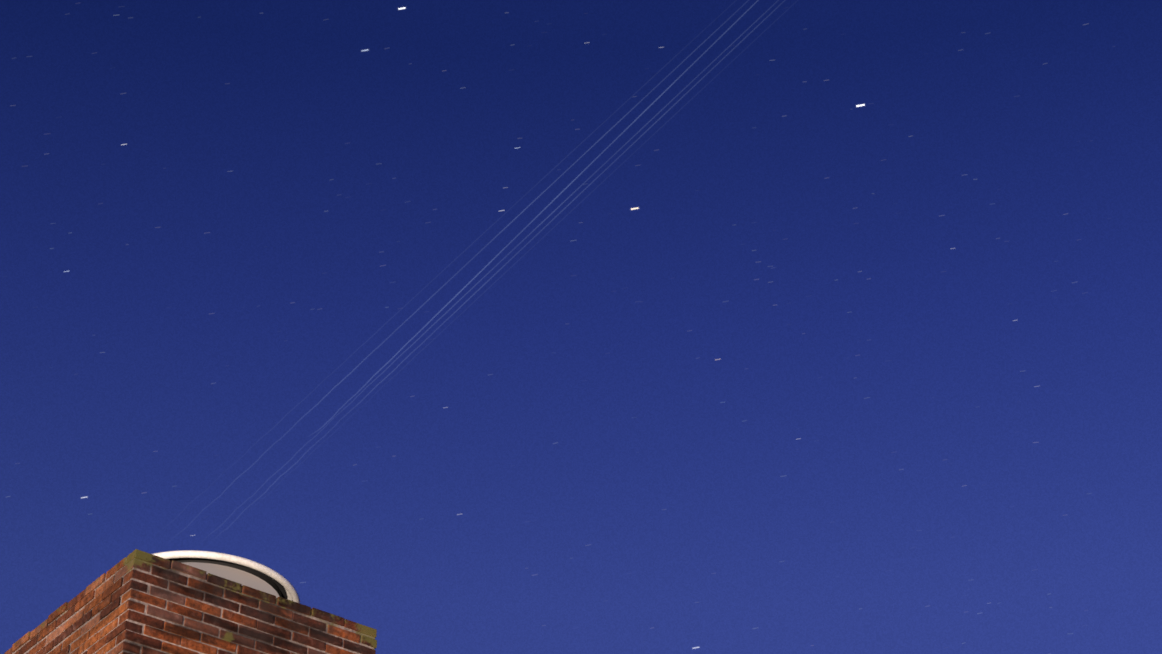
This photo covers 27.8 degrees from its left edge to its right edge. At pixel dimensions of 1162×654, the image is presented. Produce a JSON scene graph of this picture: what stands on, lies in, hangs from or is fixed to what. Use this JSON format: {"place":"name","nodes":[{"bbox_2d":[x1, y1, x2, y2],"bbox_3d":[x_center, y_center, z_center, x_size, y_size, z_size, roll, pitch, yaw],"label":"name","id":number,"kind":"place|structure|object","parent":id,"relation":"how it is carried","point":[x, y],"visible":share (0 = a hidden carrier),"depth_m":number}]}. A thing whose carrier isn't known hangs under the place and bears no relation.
{"place":"outdoors","nodes":[
{"label":"outdoors","id":0,"kind":"place"},
{"bbox_2d":[0,0,1161,653],"label":"sky","id":1,"kind":"structure","parent":0,"point":[467,326]},
{"label":"ground","id":2,"kind":"structure","parent":0,"visible":0},
{"bbox_3d":[-3.559,6.617,12.131,7.500,6.270,8.700,24,-41,-30],"label":"house","id":3,"kind":"object","parent":2,"relation":"on","visible":0},
{"bbox_2d":[4,549,376,653],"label":"chimney stack","id":4,"kind":"object","parent":3,"relation":"on","point":[136,601],"visible":1,"depth_m":12.56},
{"bbox_2d":[153,550,300,603],"bbox_3d":[-2.175,1.630,13.404,1.130,0.437,1.130,24,-41,-30],"label":"satellite dish","id":5,"kind":"object","parent":4,"relation":"on","point":[251,573],"visible":0.23,"depth_m":13.15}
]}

